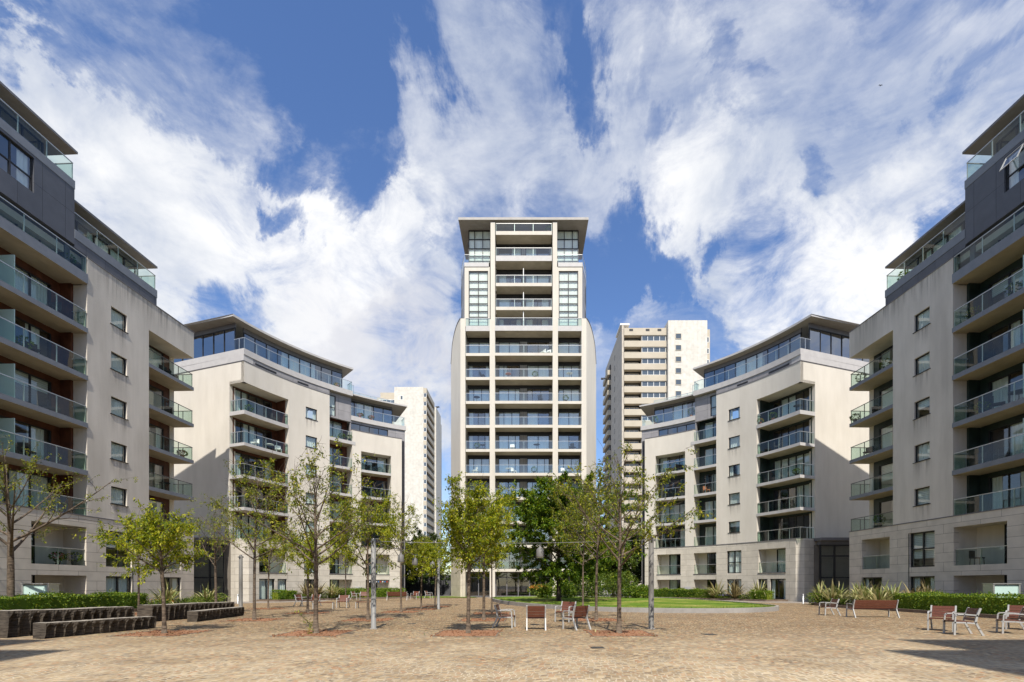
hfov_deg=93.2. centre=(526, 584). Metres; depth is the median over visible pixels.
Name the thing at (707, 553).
glazed door
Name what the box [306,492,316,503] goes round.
window
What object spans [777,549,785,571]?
glazed door
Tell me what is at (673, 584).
glazed door
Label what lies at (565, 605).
armchair
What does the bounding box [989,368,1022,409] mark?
glazed door
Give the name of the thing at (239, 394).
glazed door
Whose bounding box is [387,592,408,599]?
park bench
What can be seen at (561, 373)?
glazed door
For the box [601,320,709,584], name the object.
estate tower
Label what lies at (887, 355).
glazed door
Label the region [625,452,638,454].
window
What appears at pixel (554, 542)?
cable
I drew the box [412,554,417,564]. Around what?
hanging lamp
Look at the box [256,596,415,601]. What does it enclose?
bed edging
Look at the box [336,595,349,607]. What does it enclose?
armchair
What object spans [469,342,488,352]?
glazed door
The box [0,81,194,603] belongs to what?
apartment building
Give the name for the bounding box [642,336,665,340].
window
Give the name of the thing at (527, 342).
glazed door
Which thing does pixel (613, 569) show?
broad tree
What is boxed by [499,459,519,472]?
glazed door
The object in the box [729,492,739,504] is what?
window
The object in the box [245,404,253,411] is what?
potted plant
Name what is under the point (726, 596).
shrub
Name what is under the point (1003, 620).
armchair
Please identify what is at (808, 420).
glazed door
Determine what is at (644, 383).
window
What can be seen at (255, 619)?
loose gravel
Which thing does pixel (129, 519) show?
cherry tree
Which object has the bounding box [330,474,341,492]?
glazed door
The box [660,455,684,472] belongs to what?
glazed door
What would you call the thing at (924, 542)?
window
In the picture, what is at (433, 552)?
cherry tree
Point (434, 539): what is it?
broad tree
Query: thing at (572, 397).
glazed door
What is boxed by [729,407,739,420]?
window
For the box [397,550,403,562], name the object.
hanging lamp
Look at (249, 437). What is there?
glazed door
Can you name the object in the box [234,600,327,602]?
path
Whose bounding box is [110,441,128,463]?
window
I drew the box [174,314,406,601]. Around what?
curved apartment building
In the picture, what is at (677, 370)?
window
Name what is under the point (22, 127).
penthouse window
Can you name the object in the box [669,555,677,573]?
glazed door
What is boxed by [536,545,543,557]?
hanging lamp
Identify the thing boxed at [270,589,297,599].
hedge
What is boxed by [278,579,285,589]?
window
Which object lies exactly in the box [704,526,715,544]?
glazed door
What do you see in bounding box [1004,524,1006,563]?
glazed door
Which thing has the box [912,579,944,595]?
flax plant
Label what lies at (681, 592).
hedge
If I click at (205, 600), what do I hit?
shrub
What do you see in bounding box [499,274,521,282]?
glazed door
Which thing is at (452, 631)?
loose gravel
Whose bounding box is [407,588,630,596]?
ground
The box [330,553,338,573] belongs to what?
glazed door
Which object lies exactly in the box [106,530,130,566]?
window
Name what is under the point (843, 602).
shrub
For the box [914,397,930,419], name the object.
window
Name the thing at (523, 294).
tower block
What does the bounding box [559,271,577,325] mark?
tall window
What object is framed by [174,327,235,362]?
penthouse window
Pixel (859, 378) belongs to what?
potted plant
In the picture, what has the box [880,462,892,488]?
glazed door
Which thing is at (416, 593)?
armchair
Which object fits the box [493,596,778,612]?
lawn kerb
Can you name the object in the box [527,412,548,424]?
glazed door
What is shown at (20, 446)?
balcony chair
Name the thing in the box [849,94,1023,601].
apartment building
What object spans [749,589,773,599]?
hedge
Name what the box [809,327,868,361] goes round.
penthouse window
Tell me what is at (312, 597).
armchair
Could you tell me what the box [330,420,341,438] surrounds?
glazed door
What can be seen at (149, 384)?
glazed door
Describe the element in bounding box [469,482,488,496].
glazed door
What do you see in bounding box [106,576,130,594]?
window
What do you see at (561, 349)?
glazed door
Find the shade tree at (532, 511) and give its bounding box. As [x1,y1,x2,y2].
[499,469,648,600]
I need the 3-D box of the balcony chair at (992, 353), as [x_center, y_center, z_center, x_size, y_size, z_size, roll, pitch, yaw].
[27.246,-13.380,28.641,0.550,0.861,0.540,0,0,18]
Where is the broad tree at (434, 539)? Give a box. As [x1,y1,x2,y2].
[405,525,450,595]
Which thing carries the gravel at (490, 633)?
on the paving
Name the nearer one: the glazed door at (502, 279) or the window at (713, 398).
the window at (713, 398)
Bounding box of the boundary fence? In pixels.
[405,575,450,594]
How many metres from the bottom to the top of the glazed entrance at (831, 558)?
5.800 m
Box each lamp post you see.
[238,555,243,606]
[369,538,377,628]
[436,559,440,608]
[647,537,655,628]
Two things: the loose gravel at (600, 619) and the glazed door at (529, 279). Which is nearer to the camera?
the loose gravel at (600, 619)
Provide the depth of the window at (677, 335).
113.54 m
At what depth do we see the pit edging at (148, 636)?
14.78 m
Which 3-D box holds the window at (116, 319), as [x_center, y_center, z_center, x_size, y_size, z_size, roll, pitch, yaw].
[-27.350,-16.950,32.307,0.380,2.600,1.598,0,0,0]
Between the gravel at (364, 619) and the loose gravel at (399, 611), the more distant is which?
the loose gravel at (399, 611)
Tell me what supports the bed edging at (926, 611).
on the paving
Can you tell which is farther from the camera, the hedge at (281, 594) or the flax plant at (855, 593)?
the hedge at (281, 594)
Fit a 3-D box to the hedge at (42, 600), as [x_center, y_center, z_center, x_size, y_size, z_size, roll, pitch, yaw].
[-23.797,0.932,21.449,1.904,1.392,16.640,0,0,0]
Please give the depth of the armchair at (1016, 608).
17.34 m
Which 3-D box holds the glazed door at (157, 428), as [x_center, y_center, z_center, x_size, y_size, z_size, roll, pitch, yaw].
[-28.868,-11.145,36.525,0.187,2.270,3.320,0,0,3]
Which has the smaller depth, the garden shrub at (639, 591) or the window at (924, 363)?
the window at (924, 363)
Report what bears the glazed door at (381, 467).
in the curved apartment building at (235, 365)
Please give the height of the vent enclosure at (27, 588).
1.550 m
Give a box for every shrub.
[147,599,172,604]
[173,597,203,602]
[186,596,222,602]
[191,593,229,601]
[320,593,338,597]
[527,584,553,597]
[539,582,580,597]
[568,574,606,597]
[590,571,637,597]
[615,584,647,597]
[716,593,732,598]
[737,594,750,598]
[804,592,827,604]
[826,597,852,605]
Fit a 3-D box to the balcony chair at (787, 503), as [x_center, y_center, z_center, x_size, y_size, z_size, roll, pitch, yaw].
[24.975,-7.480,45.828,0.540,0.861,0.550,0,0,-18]
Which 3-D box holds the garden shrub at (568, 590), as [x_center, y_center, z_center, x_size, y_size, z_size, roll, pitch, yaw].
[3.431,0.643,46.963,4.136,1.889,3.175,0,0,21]
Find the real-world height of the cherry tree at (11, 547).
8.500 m
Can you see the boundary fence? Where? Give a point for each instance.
(428, 586)
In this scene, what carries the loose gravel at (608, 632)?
on the gravel at (639, 633)
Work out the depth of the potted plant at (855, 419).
38.75 m
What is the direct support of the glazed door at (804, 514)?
in the curved apartment building at (756, 530)
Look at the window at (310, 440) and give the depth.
50.58 m
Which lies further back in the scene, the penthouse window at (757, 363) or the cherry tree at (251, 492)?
the penthouse window at (757, 363)
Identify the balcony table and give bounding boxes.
[1008,389,1022,398]
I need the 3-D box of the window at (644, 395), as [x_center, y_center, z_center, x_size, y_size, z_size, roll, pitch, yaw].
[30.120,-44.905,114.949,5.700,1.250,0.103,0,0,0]
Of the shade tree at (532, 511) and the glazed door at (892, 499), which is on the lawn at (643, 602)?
the shade tree at (532, 511)
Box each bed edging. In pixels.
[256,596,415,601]
[667,597,787,601]
[811,602,1023,620]
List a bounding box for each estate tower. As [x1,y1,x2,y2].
[377,387,441,573]
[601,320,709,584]
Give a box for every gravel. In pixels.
[116,629,211,636]
[119,630,209,635]
[227,618,279,621]
[229,618,283,620]
[272,629,350,636]
[275,630,353,635]
[287,611,331,613]
[338,618,393,621]
[345,618,392,620]
[377,610,421,612]
[383,611,417,612]
[402,608,436,609]
[431,629,502,636]
[436,630,497,635]
[458,618,506,621]
[461,618,505,620]
[471,612,508,614]
[574,618,622,621]
[578,618,616,620]
[583,629,657,636]
[588,630,651,635]
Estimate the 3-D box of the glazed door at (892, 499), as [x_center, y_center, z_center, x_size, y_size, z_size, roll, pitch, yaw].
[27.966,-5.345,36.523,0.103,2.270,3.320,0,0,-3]
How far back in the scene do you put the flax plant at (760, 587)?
46.43 m
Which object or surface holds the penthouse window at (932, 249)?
in the apartment building at (939, 500)
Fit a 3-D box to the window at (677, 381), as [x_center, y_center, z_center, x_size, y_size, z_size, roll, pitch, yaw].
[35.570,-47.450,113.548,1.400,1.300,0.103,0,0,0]
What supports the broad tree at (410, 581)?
on the ground at (598, 588)
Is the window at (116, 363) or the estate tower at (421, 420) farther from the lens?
the estate tower at (421, 420)
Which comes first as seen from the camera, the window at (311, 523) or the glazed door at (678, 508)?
the window at (311, 523)
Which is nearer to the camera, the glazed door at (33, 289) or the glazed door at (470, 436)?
the glazed door at (33, 289)
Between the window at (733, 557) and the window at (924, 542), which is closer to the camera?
the window at (924, 542)
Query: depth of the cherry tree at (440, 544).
34.38 m
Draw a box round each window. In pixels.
[0,106,43,153]
[0,132,31,190]
[29,141,39,150]
[75,220,136,274]
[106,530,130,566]
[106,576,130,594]
[110,307,128,333]
[110,352,127,376]
[110,397,128,420]
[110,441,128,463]
[110,486,128,506]
[160,577,179,602]
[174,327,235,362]
[243,332,341,387]
[259,579,273,598]
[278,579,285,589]
[305,407,316,420]
[306,435,316,448]
[306,464,316,476]
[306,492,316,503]
[306,521,316,531]
[330,395,334,415]
[351,423,387,435]
[352,401,391,419]
[469,230,490,265]
[469,271,487,325]
[470,572,489,596]
[496,572,551,596]
[557,230,578,262]
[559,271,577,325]
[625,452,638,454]
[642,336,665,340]
[642,347,665,351]
[642,358,665,362]
[642,370,665,374]
[642,381,665,385]
[642,393,665,397]
[654,401,694,421]
[659,423,694,431]
[675,333,680,338]
[675,345,680,350]
[675,356,680,361]
[675,368,680,372]
[675,379,680,384]
[704,332,801,387]
[711,395,715,415]
[727,550,740,572]
[727,579,740,595]
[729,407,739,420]
[729,435,739,448]
[729,464,739,476]
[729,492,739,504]
[729,521,739,532]
[771,579,785,598]
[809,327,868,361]
[863,577,881,590]
[905,220,964,274]
[911,530,934,566]
[911,576,934,592]
[913,307,929,333]
[913,352,930,376]
[913,441,930,463]
[913,486,930,506]
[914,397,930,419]
[996,119,1023,152]
[999,141,1009,149]
[1006,145,1023,190]
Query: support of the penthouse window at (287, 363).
in the curved apartment building at (235, 365)
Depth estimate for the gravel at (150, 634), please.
15.64 m
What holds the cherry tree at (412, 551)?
on the gravel at (401, 612)
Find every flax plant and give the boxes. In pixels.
[142,585,181,603]
[147,578,181,600]
[188,585,226,601]
[297,580,325,598]
[310,582,333,593]
[322,580,342,597]
[698,578,728,597]
[722,579,748,598]
[744,579,772,595]
[807,582,829,600]
[813,579,850,603]
[826,582,849,601]
[841,581,888,599]
[841,582,864,600]
[844,581,871,598]
[859,581,903,599]
[876,581,909,599]
[893,583,935,593]
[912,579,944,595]
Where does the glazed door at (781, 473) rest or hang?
in the curved apartment building at (756, 530)
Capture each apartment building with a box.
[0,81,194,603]
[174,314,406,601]
[639,314,868,601]
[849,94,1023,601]
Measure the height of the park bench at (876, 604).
0.884 m
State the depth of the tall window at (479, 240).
61.23 m
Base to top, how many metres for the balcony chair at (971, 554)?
0.861 m
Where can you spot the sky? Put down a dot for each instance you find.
(304, 172)
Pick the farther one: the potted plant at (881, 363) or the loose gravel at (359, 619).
the potted plant at (881, 363)
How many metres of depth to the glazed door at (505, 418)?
61.26 m
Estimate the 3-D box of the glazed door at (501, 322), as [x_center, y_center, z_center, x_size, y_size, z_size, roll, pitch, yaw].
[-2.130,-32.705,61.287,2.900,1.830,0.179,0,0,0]
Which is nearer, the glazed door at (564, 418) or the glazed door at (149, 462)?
the glazed door at (149, 462)
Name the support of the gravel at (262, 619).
on the paving
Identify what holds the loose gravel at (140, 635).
on the gravel at (150, 634)
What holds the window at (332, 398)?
in the curved apartment building at (235, 365)
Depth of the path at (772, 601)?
44.61 m
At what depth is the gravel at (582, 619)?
21.85 m
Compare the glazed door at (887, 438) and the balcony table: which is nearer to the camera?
the balcony table
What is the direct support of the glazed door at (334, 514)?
in the curved apartment building at (235, 365)
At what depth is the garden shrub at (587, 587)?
46.91 m
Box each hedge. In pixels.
[0,589,149,609]
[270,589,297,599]
[335,587,405,597]
[640,587,713,597]
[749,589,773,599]
[890,589,1023,614]
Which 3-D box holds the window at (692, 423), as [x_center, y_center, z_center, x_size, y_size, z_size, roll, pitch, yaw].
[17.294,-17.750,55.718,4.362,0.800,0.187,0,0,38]
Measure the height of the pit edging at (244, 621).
0.012 m
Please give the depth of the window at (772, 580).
46.32 m
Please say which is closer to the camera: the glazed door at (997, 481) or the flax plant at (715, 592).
the glazed door at (997, 481)
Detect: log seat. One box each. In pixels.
[0,606,134,637]
[33,616,156,638]
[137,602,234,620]
[187,606,244,621]
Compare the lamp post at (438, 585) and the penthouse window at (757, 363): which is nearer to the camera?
the lamp post at (438, 585)
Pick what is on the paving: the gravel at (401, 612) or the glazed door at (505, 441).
the gravel at (401, 612)
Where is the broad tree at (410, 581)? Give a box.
[405,572,419,590]
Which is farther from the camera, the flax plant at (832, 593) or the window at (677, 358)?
the window at (677, 358)
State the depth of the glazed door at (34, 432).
28.77 m
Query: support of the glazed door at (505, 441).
in the tower block
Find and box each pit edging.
[108,630,212,636]
[218,618,286,621]
[244,608,285,609]
[269,630,355,636]
[337,618,395,621]
[432,630,498,636]
[458,618,505,621]
[587,630,657,636]
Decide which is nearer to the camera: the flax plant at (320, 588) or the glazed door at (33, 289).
the glazed door at (33, 289)
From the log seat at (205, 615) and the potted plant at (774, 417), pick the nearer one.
the log seat at (205, 615)
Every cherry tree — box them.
[0,433,137,596]
[72,497,214,632]
[96,504,190,604]
[176,502,250,601]
[187,458,312,619]
[217,435,390,633]
[242,527,299,608]
[278,523,337,612]
[319,492,418,619]
[322,522,370,599]
[370,492,429,611]
[393,536,450,608]
[413,470,518,632]
[415,531,457,606]
[446,482,520,619]
[472,510,516,613]
[535,489,625,605]
[545,473,654,619]
[547,440,715,632]
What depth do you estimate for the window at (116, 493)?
32.45 m
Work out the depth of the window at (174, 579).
37.38 m
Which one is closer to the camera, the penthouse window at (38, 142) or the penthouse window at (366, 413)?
the penthouse window at (38, 142)
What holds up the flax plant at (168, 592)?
on the planting bed
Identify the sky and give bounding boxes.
[0,0,1023,584]
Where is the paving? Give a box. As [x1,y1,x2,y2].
[0,597,1023,681]
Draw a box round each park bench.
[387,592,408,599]
[846,600,899,617]
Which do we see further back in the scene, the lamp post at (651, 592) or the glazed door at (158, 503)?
the glazed door at (158, 503)
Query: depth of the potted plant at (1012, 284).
26.84 m
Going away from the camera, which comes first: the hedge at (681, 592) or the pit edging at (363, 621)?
the pit edging at (363, 621)
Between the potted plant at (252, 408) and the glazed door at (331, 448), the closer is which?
the potted plant at (252, 408)
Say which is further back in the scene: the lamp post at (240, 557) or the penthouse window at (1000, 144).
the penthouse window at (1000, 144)
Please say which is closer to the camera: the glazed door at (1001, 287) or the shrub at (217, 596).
the glazed door at (1001, 287)
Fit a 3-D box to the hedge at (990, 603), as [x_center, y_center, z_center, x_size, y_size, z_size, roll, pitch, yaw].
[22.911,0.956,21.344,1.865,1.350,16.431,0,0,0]
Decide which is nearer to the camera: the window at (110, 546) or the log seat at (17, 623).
the log seat at (17, 623)
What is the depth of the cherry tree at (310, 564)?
26.55 m
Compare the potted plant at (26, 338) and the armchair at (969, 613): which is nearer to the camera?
the armchair at (969, 613)
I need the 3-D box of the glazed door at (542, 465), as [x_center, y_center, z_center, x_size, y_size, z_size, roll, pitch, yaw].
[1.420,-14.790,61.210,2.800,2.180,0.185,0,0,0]
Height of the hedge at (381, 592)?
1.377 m
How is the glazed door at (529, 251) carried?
in the tower block
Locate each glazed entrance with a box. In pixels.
[194,537,230,601]
[814,537,848,601]
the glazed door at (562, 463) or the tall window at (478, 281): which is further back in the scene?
the glazed door at (562, 463)
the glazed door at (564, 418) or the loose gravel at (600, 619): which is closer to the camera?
the loose gravel at (600, 619)
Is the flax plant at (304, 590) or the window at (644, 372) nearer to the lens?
the flax plant at (304, 590)
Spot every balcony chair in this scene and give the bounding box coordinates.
[17,442,36,454]
[25,341,40,352]
[47,302,61,310]
[47,399,60,413]
[159,364,170,372]
[164,406,172,413]
[251,439,259,443]
[786,501,794,508]
[863,446,873,454]
[872,406,879,412]
[969,551,984,564]
[979,348,995,362]
[992,396,1005,407]
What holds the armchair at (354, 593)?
on the paving
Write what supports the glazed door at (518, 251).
in the tower block
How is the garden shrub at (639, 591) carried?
on the lawn at (643, 602)
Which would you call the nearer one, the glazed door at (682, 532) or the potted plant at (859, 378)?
the potted plant at (859, 378)
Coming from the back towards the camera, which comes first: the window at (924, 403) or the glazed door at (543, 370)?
the glazed door at (543, 370)
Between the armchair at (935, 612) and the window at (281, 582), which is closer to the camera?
the armchair at (935, 612)
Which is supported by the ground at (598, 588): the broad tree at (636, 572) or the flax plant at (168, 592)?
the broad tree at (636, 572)
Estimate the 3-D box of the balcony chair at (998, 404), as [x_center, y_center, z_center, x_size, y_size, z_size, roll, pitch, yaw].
[27.269,-10.430,27.946,0.550,0.861,0.540,0,0,44]
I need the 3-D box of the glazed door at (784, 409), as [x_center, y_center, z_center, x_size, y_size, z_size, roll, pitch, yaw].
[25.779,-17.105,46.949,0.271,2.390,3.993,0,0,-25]
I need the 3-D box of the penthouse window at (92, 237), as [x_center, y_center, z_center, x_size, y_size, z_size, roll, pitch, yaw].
[-29.504,-22.660,32.884,0.190,2.280,7.050,0,0,3]
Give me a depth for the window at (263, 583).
46.28 m
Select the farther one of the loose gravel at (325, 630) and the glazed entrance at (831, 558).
the glazed entrance at (831, 558)
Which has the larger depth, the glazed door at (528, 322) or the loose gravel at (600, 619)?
the glazed door at (528, 322)
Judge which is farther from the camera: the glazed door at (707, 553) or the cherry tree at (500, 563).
the glazed door at (707, 553)
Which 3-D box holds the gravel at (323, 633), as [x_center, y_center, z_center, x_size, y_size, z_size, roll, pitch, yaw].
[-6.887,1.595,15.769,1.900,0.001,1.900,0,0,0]
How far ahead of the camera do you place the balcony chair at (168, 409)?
37.58 m
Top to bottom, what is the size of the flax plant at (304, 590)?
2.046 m
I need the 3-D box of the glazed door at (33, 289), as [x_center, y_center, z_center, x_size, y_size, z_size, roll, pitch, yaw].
[-29.138,-17.055,28.298,0.187,2.290,2.360,0,0,3]
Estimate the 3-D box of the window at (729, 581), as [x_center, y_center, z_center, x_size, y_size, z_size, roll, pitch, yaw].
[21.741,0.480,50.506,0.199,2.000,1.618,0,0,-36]
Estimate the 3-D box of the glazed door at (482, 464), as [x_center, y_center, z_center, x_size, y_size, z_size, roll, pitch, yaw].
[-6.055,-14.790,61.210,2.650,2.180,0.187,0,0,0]
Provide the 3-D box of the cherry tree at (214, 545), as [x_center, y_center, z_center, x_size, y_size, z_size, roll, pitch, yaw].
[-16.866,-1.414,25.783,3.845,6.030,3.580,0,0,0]
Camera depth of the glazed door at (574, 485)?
61.26 m
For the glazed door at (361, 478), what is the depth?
57.13 m
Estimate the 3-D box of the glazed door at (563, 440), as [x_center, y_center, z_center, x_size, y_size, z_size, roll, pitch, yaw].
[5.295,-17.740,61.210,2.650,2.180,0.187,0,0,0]
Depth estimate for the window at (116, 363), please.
32.47 m
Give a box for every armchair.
[293,594,305,605]
[306,594,321,605]
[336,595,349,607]
[350,591,359,599]
[360,592,366,599]
[410,591,419,599]
[492,604,515,627]
[526,605,545,629]
[554,601,576,621]
[562,605,590,630]
[818,598,840,615]
[927,605,956,631]
[942,607,984,635]
[995,607,1023,633]
[1005,605,1023,628]
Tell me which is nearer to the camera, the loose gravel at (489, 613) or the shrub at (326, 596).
the loose gravel at (489, 613)
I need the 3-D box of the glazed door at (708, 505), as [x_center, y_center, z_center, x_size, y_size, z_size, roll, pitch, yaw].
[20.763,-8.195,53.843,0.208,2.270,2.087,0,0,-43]
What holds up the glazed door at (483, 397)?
in the tower block
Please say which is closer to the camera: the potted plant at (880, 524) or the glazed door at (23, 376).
the glazed door at (23, 376)
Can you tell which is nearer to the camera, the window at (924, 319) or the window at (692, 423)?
the window at (924, 319)
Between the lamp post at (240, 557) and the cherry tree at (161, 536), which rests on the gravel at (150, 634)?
the cherry tree at (161, 536)
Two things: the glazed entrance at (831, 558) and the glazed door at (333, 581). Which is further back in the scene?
the glazed door at (333, 581)
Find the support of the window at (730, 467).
in the curved apartment building at (756, 530)
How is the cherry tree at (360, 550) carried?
on the paving
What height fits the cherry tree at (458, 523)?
5.215 m
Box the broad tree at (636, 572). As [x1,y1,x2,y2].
[605,526,664,592]
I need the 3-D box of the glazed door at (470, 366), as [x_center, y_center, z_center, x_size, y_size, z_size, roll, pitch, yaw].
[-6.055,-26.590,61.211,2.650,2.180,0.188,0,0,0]
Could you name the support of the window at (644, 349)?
in the estate tower at (647, 366)
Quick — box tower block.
[451,217,595,596]
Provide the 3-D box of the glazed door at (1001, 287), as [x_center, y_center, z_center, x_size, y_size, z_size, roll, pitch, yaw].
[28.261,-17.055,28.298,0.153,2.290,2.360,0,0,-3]
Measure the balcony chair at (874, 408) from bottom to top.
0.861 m
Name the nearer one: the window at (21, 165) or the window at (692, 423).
the window at (21, 165)
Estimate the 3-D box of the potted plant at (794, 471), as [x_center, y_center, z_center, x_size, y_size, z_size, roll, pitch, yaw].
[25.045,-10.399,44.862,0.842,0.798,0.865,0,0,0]
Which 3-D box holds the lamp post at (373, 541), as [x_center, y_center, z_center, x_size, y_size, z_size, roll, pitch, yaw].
[-5.476,-0.020,17.270,0.267,3.240,0.267,0,0,45]
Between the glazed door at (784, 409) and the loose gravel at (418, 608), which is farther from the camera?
the glazed door at (784, 409)
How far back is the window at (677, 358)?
113.54 m
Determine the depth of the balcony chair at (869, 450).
38.14 m
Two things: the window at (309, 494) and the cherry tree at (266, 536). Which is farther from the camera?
the window at (309, 494)
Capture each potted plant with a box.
[15,334,34,348]
[48,551,65,564]
[58,253,76,263]
[66,552,82,564]
[176,450,187,456]
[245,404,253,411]
[769,412,777,419]
[792,468,800,475]
[849,413,860,421]
[855,372,866,382]
[873,515,885,526]
[879,357,891,367]
[897,269,909,279]
[964,305,981,318]
[973,401,991,412]
[1003,281,1022,295]
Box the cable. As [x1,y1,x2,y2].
[379,540,637,542]
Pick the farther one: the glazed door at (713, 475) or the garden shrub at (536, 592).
the glazed door at (713, 475)
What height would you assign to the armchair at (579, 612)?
0.884 m
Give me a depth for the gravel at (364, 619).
21.85 m
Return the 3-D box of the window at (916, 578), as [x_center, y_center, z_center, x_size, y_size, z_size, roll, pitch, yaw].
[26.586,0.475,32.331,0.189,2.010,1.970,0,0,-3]
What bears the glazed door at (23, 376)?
in the apartment building at (109, 337)
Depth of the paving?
11.67 m
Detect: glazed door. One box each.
[0,202,55,252]
[0,468,7,502]
[8,468,50,509]
[15,264,50,304]
[15,316,50,358]
[15,368,50,406]
[15,420,50,461]
[31,524,34,563]
[149,346,162,367]
[149,384,162,409]
[149,423,162,449]
[149,462,162,488]
[149,499,162,518]
[235,389,271,416]
[235,420,271,449]
[235,452,271,479]
[235,514,271,539]
[236,483,271,510]
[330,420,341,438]
[330,447,341,465]
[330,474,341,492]
[330,500,341,518]
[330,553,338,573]
[330,579,338,589]
[361,455,386,472]
[361,478,386,497]
[369,555,370,573]
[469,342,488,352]
[469,365,488,376]
[469,389,488,400]
[469,412,488,424]
[469,435,488,448]
[469,459,488,472]
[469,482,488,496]
[471,554,488,568]
[499,248,521,255]
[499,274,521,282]
[499,298,521,306]
[499,319,521,325]
[499,342,519,352]
[499,365,519,376]
[499,389,519,400]
[499,412,519,424]
[499,435,519,448]
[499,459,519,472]
[499,482,519,496]
[499,529,519,544]
[499,552,519,568]
[502,506,519,520]
[526,248,548,255]
[526,274,548,282]
[526,298,548,306]
[526,319,548,325]
[527,342,548,352]
[527,365,548,376]
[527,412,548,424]
[527,435,548,448]
[527,459,548,472]
[527,482,546,490]
[527,554,548,568]
[558,342,578,352]
[558,365,578,376]
[558,389,578,400]
[558,412,578,424]
[558,435,578,448]
[558,459,578,472]
[564,482,578,489]
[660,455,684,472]
[660,478,684,496]
[660,504,684,522]
[660,528,684,547]
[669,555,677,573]
[669,580,677,588]
[704,420,715,438]
[704,447,715,465]
[704,473,715,492]
[704,500,715,519]
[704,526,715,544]
[707,553,715,573]
[773,389,808,416]
[773,420,808,449]
[773,452,808,480]
[773,483,808,510]
[773,514,808,539]
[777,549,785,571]
[880,346,892,369]
[880,385,892,409]
[880,423,892,448]
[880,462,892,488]
[880,499,892,520]
[989,265,1022,306]
[989,316,1022,351]
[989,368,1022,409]
[989,420,1022,460]
[989,470,1023,509]
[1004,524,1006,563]
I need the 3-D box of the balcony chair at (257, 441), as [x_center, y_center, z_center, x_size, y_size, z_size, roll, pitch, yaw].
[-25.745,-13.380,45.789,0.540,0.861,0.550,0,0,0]
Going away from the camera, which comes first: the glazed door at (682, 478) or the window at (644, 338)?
the glazed door at (682, 478)
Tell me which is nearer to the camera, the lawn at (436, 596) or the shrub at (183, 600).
the shrub at (183, 600)
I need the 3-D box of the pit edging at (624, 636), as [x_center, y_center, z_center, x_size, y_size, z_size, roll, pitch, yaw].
[3.009,1.594,15.769,1.980,0.012,1.980,0,0,0]
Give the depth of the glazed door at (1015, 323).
28.23 m
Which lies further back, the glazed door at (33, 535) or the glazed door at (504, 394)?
the glazed door at (504, 394)
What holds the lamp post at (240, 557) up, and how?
on the paving
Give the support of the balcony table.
on the apartment building at (939, 500)
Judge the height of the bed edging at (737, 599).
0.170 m
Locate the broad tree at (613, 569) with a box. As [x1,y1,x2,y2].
[593,536,642,594]
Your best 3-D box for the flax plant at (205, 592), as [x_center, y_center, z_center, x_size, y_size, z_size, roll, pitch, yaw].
[-23.398,0.648,35.284,3.160,1.704,3.122,0,0,19]
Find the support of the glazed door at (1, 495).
in the apartment building at (109, 337)
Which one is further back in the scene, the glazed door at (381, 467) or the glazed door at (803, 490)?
the glazed door at (381, 467)
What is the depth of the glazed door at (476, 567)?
61.26 m
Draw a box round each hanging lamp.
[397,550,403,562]
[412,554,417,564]
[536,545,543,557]
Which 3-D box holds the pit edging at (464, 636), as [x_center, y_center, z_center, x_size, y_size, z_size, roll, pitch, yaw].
[-1.913,1.594,15.769,1.980,0.012,1.980,0,0,0]
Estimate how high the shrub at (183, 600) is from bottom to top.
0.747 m
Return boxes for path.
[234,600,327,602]
[722,600,816,603]
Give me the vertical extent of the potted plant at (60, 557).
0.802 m
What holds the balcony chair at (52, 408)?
on the apartment building at (109, 337)
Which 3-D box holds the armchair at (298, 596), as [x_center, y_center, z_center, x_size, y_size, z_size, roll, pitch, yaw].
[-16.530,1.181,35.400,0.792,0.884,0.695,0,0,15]
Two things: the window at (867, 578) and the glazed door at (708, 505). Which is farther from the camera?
the glazed door at (708, 505)
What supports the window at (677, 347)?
in the estate tower at (647, 366)
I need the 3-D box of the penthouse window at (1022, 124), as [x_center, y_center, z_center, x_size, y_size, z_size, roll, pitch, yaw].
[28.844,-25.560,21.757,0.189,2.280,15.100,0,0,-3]
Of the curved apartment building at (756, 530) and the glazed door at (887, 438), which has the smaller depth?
the glazed door at (887, 438)
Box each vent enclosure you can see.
[20,583,59,597]
[982,583,1021,597]
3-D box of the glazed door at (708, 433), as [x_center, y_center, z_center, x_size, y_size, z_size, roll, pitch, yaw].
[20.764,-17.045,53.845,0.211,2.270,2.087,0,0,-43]
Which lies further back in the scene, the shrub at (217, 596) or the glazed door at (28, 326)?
the shrub at (217, 596)
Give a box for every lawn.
[415,596,454,597]
[493,596,773,607]
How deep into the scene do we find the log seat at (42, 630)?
15.40 m
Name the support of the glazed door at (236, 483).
in the curved apartment building at (235, 365)
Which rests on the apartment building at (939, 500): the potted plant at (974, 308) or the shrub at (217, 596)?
the potted plant at (974, 308)
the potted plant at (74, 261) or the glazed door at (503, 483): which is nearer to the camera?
the potted plant at (74, 261)
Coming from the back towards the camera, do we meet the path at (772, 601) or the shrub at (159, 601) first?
the path at (772, 601)
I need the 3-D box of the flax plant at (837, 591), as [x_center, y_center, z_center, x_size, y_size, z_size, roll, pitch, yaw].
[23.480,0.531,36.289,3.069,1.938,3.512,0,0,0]
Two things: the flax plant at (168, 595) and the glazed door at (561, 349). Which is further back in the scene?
the glazed door at (561, 349)
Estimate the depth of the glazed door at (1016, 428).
28.13 m
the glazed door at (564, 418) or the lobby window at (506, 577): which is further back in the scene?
the glazed door at (564, 418)
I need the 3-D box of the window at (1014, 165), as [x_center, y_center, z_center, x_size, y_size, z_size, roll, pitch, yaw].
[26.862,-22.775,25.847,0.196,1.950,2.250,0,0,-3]
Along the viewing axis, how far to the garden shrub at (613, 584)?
47.01 m
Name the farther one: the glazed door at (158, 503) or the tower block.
the tower block

